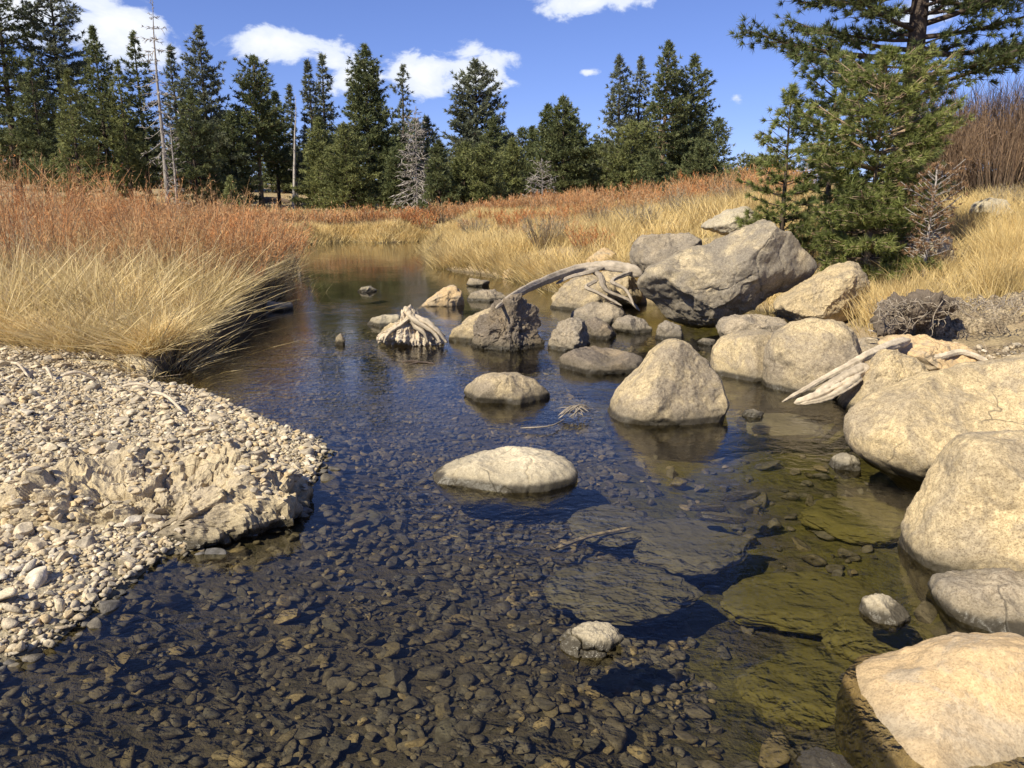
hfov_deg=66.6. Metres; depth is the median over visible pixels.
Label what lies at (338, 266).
water
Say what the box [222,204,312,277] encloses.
willow shrub
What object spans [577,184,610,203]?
willow shrub
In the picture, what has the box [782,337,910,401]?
driftwood log
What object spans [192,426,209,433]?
cobble
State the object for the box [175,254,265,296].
willow shrub
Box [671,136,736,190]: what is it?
conifer
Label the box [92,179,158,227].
willow shrub
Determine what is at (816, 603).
submerged rock
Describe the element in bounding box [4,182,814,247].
meadow grass
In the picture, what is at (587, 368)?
boulder
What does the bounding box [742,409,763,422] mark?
rock
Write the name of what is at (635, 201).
willow shrub
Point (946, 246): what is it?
boulder
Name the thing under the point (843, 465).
rock
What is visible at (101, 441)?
cobble
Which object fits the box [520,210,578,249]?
scrub bush
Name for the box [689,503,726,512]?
flat stone
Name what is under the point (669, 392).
boulder
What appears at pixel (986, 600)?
boulder
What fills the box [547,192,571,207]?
willow shrub
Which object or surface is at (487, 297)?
boulder
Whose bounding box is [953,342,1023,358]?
scree
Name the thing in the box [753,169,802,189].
willow shrub
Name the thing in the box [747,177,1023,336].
slope grass
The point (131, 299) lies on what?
bank grass
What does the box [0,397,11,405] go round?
cobble
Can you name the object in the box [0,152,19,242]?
willow shrub
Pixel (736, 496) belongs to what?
flat stone
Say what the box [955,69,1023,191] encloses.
bare willow
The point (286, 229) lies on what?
willow shrub
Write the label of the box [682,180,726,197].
willow shrub
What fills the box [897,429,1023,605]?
boulder
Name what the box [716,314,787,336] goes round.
boulder
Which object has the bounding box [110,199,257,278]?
willow shrub
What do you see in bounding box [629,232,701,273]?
boulder
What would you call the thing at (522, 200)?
willow shrub
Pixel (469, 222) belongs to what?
willow shrub
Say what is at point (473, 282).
rock
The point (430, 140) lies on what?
conifer
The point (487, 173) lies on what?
conifer
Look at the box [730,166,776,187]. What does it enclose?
willow shrub
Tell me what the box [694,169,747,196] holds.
willow shrub
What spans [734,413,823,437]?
submerged rock
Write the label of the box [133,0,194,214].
dead tree
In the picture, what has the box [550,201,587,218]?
willow shrub
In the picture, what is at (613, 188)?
willow shrub
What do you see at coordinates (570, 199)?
willow shrub
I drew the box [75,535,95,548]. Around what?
cobble
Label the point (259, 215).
willow shrub
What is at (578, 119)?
conifer
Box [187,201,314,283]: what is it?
willow shrub
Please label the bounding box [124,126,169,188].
conifer
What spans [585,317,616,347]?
boulder
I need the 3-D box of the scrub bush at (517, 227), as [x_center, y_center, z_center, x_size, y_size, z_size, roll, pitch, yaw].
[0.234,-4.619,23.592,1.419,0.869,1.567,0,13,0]
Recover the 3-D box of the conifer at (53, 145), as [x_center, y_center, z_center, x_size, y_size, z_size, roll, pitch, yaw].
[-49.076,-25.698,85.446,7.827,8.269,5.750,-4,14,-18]
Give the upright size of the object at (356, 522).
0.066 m
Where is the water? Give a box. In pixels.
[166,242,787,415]
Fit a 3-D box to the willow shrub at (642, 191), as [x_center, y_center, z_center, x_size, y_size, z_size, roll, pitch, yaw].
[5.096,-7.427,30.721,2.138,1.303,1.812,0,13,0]
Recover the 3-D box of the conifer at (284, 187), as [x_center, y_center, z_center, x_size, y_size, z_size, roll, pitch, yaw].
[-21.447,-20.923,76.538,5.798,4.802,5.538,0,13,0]
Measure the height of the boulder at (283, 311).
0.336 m
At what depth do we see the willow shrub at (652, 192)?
28.07 m
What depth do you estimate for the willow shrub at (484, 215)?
30.23 m
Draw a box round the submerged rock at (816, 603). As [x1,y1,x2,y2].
[719,571,883,635]
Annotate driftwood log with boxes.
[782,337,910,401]
[794,363,869,404]
[914,349,987,360]
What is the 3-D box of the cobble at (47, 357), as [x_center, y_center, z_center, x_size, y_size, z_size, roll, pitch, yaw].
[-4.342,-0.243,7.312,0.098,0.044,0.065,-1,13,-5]
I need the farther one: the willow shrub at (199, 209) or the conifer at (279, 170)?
the conifer at (279, 170)
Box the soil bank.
[898,290,1023,338]
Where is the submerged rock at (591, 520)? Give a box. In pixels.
[567,504,649,546]
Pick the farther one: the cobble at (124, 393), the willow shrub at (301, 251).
the willow shrub at (301, 251)
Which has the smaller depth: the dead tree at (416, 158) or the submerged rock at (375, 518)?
the submerged rock at (375, 518)
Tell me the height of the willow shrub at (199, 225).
1.537 m
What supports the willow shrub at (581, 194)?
on the ground at (746, 733)
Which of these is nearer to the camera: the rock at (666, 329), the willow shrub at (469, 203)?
the rock at (666, 329)
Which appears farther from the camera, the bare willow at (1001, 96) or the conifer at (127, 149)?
the conifer at (127, 149)
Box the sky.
[0,0,1023,182]
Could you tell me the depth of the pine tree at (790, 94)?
12.37 m
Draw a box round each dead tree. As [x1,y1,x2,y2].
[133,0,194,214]
[161,123,188,214]
[288,95,297,208]
[389,106,443,214]
[520,159,559,198]
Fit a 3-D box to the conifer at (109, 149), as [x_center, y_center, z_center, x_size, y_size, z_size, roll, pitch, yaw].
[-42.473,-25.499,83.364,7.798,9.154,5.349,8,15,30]
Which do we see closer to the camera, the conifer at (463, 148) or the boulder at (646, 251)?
the boulder at (646, 251)
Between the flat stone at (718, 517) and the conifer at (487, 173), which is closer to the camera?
the flat stone at (718, 517)
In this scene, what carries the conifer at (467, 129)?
on the ground at (746, 733)
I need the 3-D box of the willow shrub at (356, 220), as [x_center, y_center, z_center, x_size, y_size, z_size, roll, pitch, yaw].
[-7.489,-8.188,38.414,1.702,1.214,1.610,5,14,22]
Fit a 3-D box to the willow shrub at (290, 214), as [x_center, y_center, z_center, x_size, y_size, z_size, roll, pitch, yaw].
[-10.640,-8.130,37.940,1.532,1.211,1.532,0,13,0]
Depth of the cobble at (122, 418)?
5.50 m
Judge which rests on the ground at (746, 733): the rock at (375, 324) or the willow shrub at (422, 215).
the willow shrub at (422, 215)
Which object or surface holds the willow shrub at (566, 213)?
on the ground at (746, 733)
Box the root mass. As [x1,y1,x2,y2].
[868,289,1023,336]
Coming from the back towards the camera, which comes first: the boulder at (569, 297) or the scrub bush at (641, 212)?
the scrub bush at (641, 212)
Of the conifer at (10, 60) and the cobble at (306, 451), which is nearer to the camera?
the cobble at (306, 451)
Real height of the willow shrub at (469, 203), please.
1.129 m
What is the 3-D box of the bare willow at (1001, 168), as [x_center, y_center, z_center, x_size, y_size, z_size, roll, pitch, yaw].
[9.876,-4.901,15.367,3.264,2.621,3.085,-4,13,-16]
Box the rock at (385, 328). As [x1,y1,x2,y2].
[381,320,434,349]
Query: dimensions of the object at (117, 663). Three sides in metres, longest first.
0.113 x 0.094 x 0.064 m
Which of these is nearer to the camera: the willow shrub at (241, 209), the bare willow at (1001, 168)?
the bare willow at (1001, 168)
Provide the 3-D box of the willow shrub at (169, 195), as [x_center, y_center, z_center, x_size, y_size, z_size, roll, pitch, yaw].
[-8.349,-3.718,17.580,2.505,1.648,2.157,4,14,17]
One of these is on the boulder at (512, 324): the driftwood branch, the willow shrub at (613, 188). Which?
the driftwood branch
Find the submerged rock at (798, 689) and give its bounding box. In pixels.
[735,648,852,729]
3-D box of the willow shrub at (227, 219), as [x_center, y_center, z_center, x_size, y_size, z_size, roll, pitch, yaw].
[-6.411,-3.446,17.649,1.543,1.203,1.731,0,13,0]
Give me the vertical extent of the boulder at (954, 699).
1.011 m
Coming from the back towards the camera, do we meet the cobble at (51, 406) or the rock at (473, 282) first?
the rock at (473, 282)
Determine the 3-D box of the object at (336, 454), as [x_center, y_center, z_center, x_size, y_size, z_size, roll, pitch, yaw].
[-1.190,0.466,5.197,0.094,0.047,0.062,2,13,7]
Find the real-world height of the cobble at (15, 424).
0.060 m
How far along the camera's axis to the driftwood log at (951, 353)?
6.87 m
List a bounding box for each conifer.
[0,0,54,203]
[0,125,12,181]
[1,0,103,186]
[3,56,75,209]
[19,118,58,173]
[37,67,118,208]
[41,112,81,179]
[60,24,144,197]
[81,114,110,180]
[85,102,123,185]
[99,58,157,207]
[115,29,169,207]
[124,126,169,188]
[150,44,195,203]
[153,89,240,206]
[168,24,252,205]
[210,109,264,204]
[219,174,248,210]
[225,53,298,207]
[227,108,263,191]
[245,126,296,192]
[259,90,300,205]
[262,148,301,192]
[282,83,303,204]
[286,58,327,206]
[287,115,353,211]
[290,140,308,186]
[308,52,341,153]
[312,122,385,211]
[316,43,422,210]
[364,147,429,211]
[386,123,421,193]
[388,64,415,184]
[398,117,436,177]
[406,113,444,199]
[414,139,461,217]
[415,146,452,171]
[432,139,490,209]
[442,56,519,181]
[458,142,510,205]
[468,115,515,196]
[493,136,534,205]
[504,126,531,186]
[518,94,608,196]
[521,125,542,199]
[524,102,572,196]
[560,117,594,182]
[577,139,610,198]
[585,52,640,200]
[592,119,667,199]
[620,54,658,170]
[623,146,680,193]
[627,39,698,190]
[665,53,728,186]
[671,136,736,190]
[706,115,745,178]
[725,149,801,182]
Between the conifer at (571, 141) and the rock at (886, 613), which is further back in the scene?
the conifer at (571, 141)
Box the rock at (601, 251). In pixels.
[586,248,616,261]
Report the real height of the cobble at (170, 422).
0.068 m
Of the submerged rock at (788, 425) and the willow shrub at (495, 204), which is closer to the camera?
the submerged rock at (788, 425)
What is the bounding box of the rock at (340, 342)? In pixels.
[335,333,344,350]
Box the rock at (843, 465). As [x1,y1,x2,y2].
[828,452,861,478]
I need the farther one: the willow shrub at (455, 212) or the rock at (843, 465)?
the willow shrub at (455, 212)
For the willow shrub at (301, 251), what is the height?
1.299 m
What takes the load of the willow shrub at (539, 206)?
on the ground at (746, 733)
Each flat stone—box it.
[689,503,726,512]
[695,511,747,523]
[721,490,760,501]
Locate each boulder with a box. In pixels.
[263,301,292,320]
[416,285,464,316]
[432,446,577,508]
[446,307,490,360]
[464,372,550,419]
[467,289,505,308]
[468,293,546,370]
[546,317,589,363]
[549,275,616,321]
[556,346,642,390]
[570,302,625,328]
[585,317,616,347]
[601,271,641,307]
[604,338,728,447]
[612,315,651,345]
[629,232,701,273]
[637,219,816,328]
[701,206,758,235]
[710,329,772,396]
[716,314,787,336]
[760,317,864,410]
[773,261,869,321]
[789,746,852,767]
[834,631,1023,767]
[837,349,927,411]
[843,354,1023,494]
[877,334,978,370]
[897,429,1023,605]
[911,232,956,269]
[928,567,1023,636]
[969,197,1013,220]
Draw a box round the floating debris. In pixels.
[402,360,434,364]
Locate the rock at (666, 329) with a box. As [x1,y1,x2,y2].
[655,320,683,342]
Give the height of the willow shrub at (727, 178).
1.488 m
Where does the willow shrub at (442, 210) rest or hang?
on the ground at (746, 733)
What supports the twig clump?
on the water
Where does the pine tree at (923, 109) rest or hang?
on the ground at (746, 733)
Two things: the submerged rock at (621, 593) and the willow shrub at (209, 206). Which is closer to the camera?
the submerged rock at (621, 593)
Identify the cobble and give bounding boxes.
[0,345,12,350]
[0,360,9,366]
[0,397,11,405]
[6,382,18,385]
[8,421,22,427]
[12,349,24,353]
[13,521,33,536]
[15,367,28,372]
[18,396,29,400]
[20,408,34,415]
[23,369,34,376]
[23,566,47,588]
[25,391,39,396]
[27,537,47,551]
[33,385,42,390]
[42,443,58,450]
[43,356,53,359]
[44,404,58,409]
[52,354,61,359]
[52,436,67,442]
[54,363,71,366]
[60,402,72,407]
[62,376,73,379]
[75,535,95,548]
[84,383,101,390]
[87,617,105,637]
[88,445,102,454]
[92,439,108,444]
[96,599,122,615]
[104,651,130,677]
[105,443,121,450]
[114,416,129,422]
[120,391,129,395]
[123,515,142,527]
[125,410,137,415]
[131,374,144,377]
[133,396,144,400]
[137,390,147,395]
[144,513,161,522]
[151,382,160,386]
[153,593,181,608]
[161,414,171,420]
[161,419,174,426]
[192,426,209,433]
[193,406,202,412]
[197,392,209,397]
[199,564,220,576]
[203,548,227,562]
[205,414,221,420]
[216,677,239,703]
[220,403,230,408]
[248,423,259,428]
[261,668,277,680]
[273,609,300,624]
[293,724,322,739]
[300,448,313,454]
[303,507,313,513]
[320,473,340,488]
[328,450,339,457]
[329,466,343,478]
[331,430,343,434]
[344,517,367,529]
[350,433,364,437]
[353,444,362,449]
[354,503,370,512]
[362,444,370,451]
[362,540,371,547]
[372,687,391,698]
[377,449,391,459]
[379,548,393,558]
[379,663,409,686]
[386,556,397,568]
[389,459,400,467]
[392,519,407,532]
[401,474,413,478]
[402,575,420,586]
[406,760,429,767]
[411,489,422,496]
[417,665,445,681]
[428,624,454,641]
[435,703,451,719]
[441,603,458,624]
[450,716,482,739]
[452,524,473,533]
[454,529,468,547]
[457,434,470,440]
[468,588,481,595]
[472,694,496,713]
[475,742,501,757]
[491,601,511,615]
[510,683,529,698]
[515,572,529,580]
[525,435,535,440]
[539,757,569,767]
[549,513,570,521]
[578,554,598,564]
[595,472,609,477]
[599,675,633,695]
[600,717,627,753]
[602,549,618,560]
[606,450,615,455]
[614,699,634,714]
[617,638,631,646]
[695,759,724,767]
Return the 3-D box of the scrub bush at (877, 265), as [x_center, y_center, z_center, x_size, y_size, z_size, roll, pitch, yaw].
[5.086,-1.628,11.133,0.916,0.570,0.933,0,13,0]
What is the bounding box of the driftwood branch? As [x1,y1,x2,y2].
[495,260,641,310]
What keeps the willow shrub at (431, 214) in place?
on the ground at (746, 733)
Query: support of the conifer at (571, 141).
on the ground at (746, 733)
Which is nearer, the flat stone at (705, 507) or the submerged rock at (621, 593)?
the submerged rock at (621, 593)
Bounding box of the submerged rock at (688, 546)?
[633,517,749,575]
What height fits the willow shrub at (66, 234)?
1.360 m
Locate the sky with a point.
(541, 51)
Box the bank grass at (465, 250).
[407,180,837,298]
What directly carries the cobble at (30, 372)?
on the ground at (746, 733)
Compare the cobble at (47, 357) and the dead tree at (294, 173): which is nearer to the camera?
the cobble at (47, 357)
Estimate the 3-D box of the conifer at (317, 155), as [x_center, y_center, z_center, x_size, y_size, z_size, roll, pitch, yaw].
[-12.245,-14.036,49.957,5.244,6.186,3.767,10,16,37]
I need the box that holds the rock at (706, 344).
[697,338,715,350]
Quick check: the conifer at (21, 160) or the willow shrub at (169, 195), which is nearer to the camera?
the willow shrub at (169, 195)
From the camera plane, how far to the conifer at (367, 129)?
50.31 m
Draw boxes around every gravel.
[0,340,327,672]
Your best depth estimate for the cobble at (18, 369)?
6.87 m
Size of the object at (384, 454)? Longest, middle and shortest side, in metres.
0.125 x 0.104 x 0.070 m
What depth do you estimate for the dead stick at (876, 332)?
7.87 m
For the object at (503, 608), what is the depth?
3.65 m
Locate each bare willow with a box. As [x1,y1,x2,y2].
[883,73,1023,198]
[883,83,1011,175]
[892,83,1020,201]
[931,73,1023,198]
[936,70,1023,195]
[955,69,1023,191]
[958,72,1023,175]
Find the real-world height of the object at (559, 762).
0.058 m
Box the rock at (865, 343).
[858,337,879,352]
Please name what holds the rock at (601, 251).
on the ground at (746, 733)
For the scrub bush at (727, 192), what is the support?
on the ground at (746, 733)
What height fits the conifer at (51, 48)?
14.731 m
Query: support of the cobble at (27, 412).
on the gravel at (86, 585)
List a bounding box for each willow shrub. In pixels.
[0,145,72,256]
[0,147,140,262]
[0,148,105,280]
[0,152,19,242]
[0,161,111,260]
[0,172,88,249]
[4,195,156,279]
[46,163,229,258]
[48,182,130,230]
[49,180,217,275]
[73,186,197,242]
[77,188,186,265]
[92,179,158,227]
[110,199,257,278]
[142,198,274,259]
[149,180,281,252]
[158,198,234,235]
[172,196,247,224]
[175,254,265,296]
[179,221,288,291]
[182,202,296,261]
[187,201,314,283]
[207,205,259,253]
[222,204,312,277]
[227,204,287,228]
[229,203,320,265]
[231,203,260,220]
[241,216,314,271]
[243,205,279,216]
[259,206,287,220]
[264,206,305,222]
[273,224,316,270]
[282,208,305,223]
[290,205,329,222]
[307,200,341,225]
[318,203,356,223]
[323,207,351,225]
[336,203,376,224]
[348,204,388,224]
[348,207,377,222]
[373,207,401,221]
[385,203,415,222]
[392,205,420,223]
[403,204,435,222]
[405,212,439,230]
[416,204,441,223]
[428,195,459,223]
[443,204,469,222]
[446,204,476,219]
[455,218,485,230]
[459,199,492,209]
[474,207,502,220]
[478,196,504,209]
[488,195,520,210]
[489,194,522,208]
[493,209,525,228]
[508,193,539,209]
[510,192,533,209]
[512,205,548,222]
[522,192,559,209]
[528,189,562,208]
[531,205,572,221]
[543,184,585,208]
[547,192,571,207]
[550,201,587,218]
[558,187,600,206]
[567,183,601,205]
[573,198,614,217]
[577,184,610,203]
[579,184,619,206]
[590,194,631,211]
[596,186,617,202]
[602,181,639,206]
[619,178,662,200]
[619,192,663,208]
[620,179,668,201]
[638,184,680,205]
[648,176,696,204]
[661,175,707,197]
[663,180,712,204]
[671,171,718,199]
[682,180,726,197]
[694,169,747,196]
[707,167,752,188]
[714,169,761,199]
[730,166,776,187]
[738,164,794,189]
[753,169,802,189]
[754,166,806,186]
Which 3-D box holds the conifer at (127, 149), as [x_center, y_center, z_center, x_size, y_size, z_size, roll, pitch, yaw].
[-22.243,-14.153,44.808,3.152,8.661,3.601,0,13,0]
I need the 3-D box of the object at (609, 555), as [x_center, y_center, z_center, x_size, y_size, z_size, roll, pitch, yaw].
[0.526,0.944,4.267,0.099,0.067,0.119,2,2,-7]
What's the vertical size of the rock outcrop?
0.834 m
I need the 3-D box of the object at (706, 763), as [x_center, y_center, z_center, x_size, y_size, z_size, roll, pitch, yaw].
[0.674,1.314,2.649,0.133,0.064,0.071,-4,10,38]
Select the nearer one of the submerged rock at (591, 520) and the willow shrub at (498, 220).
the submerged rock at (591, 520)
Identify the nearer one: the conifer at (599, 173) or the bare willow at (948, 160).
the bare willow at (948, 160)
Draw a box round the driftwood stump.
[376,304,447,354]
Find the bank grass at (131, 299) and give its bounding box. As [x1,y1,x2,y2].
[0,212,331,387]
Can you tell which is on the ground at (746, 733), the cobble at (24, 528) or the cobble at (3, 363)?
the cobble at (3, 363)
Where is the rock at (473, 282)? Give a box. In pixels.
[466,278,489,289]
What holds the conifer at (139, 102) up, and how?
on the ground at (746, 733)
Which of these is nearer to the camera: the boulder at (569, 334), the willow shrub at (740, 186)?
the boulder at (569, 334)
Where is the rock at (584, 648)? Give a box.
[556,621,623,676]
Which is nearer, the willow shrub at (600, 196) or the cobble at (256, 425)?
the cobble at (256, 425)
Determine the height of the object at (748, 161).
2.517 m
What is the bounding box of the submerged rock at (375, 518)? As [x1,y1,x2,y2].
[349,504,386,532]
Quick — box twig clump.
[522,404,593,428]
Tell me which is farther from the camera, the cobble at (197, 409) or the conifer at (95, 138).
the conifer at (95, 138)
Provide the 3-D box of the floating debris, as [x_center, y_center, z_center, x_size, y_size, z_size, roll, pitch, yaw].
[-0.969,-0.222,8.139,0.369,0.045,0.170,0,13,0]
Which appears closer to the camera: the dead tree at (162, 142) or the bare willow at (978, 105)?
the bare willow at (978, 105)
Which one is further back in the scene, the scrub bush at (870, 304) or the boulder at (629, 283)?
the boulder at (629, 283)
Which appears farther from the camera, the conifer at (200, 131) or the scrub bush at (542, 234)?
the conifer at (200, 131)
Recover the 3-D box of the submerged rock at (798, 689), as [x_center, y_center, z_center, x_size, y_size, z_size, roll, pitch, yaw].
[1.290,1.254,3.210,0.742,0.124,0.550,0,13,0]
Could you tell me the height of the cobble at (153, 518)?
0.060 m
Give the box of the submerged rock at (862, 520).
[797,496,904,546]
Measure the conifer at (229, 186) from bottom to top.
2.533 m
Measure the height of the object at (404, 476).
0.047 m
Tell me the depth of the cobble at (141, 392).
6.19 m
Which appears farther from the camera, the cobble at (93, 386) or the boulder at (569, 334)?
the boulder at (569, 334)
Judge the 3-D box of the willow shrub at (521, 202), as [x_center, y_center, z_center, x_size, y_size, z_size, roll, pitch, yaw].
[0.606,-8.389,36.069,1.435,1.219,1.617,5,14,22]
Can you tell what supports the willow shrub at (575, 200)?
on the ground at (746, 733)
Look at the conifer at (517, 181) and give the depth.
47.86 m
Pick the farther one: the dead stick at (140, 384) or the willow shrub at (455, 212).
the willow shrub at (455, 212)
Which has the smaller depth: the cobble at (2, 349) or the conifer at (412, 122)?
the cobble at (2, 349)
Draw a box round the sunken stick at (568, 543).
[556,527,631,548]
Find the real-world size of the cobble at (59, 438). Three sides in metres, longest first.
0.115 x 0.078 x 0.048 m
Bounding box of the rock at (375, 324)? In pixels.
[367,314,400,333]
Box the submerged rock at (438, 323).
[429,319,445,326]
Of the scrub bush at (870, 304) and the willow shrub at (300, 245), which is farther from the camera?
the willow shrub at (300, 245)
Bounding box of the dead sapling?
[897,155,971,277]
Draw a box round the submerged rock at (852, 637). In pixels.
[821,613,934,661]
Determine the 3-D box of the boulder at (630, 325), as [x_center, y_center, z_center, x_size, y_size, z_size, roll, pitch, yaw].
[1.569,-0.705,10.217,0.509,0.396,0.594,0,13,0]
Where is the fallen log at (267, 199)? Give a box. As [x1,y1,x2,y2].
[264,197,289,202]
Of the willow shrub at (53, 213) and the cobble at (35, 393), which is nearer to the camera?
the cobble at (35, 393)
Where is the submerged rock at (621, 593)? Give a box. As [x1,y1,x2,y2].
[543,561,703,625]
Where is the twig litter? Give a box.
[0,328,1023,387]
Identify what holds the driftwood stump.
in the water
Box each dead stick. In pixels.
[11,362,28,376]
[42,366,52,379]
[61,370,95,379]
[121,382,157,390]
[151,391,183,412]
[867,330,905,340]
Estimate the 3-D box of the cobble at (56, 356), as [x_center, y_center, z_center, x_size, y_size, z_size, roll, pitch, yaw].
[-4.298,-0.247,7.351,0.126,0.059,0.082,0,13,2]
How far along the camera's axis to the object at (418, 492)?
4.93 m
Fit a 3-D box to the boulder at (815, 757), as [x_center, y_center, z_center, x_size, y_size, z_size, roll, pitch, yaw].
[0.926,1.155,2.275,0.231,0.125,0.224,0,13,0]
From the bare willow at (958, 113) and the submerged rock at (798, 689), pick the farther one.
the bare willow at (958, 113)
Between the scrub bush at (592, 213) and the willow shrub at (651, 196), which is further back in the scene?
the willow shrub at (651, 196)
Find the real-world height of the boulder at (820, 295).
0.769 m
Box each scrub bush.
[457,217,494,234]
[499,218,538,236]
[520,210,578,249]
[533,211,588,236]
[565,220,613,254]
[579,202,624,223]
[607,198,664,226]
[654,185,712,216]
[709,177,765,201]
[750,174,809,206]
[858,252,895,284]
[864,295,881,312]
[986,181,1023,205]
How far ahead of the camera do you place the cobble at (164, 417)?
5.58 m
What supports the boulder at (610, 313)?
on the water
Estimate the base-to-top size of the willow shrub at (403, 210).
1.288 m
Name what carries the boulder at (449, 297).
on the ground at (746, 733)
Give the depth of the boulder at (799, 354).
6.82 m
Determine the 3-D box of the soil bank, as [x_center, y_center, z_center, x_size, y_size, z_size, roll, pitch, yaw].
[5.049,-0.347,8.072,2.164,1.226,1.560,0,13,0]
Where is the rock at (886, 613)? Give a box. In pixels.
[859,593,910,632]
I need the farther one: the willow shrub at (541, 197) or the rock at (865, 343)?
the willow shrub at (541, 197)
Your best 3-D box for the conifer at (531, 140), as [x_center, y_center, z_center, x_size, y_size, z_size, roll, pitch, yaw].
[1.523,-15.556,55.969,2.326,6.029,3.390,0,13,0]
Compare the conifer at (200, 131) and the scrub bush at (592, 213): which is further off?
the conifer at (200, 131)
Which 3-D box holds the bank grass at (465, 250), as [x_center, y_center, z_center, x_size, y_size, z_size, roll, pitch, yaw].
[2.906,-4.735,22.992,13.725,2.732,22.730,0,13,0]
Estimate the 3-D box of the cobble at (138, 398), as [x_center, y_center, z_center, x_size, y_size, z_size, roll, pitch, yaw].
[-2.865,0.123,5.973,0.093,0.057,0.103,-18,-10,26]
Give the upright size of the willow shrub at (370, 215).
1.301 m
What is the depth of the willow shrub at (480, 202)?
35.91 m
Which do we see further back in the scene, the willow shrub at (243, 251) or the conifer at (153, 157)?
the conifer at (153, 157)
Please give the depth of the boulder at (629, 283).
12.55 m
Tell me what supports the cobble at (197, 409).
on the gravel at (86, 585)
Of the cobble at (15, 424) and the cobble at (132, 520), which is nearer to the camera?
the cobble at (132, 520)
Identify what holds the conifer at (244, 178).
on the ground at (746, 733)
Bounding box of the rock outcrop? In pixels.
[0,437,312,549]
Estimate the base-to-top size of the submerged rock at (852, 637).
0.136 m
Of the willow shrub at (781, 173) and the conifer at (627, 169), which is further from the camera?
the conifer at (627, 169)
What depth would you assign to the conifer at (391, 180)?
47.91 m
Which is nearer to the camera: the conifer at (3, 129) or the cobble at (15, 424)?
the cobble at (15, 424)
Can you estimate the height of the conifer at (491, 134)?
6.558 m
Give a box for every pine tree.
[726,0,1023,199]
[733,80,837,251]
[783,45,877,269]
[793,39,975,283]
[863,91,955,234]
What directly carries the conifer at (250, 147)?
on the ground at (746, 733)
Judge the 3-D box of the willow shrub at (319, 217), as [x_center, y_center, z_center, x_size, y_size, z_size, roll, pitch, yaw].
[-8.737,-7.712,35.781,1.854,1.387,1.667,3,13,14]
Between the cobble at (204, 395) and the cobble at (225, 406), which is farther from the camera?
the cobble at (204, 395)
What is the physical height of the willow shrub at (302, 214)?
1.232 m
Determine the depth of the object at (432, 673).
3.12 m
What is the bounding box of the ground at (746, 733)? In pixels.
[0,179,1023,767]
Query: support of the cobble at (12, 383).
on the gravel at (86, 585)
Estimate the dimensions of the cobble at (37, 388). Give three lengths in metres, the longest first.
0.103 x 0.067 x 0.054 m
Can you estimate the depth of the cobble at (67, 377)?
6.66 m
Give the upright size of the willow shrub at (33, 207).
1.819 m
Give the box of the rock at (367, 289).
[357,286,376,296]
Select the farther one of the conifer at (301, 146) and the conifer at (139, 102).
the conifer at (301, 146)
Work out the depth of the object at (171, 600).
3.31 m
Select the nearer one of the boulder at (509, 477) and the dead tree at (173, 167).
the boulder at (509, 477)

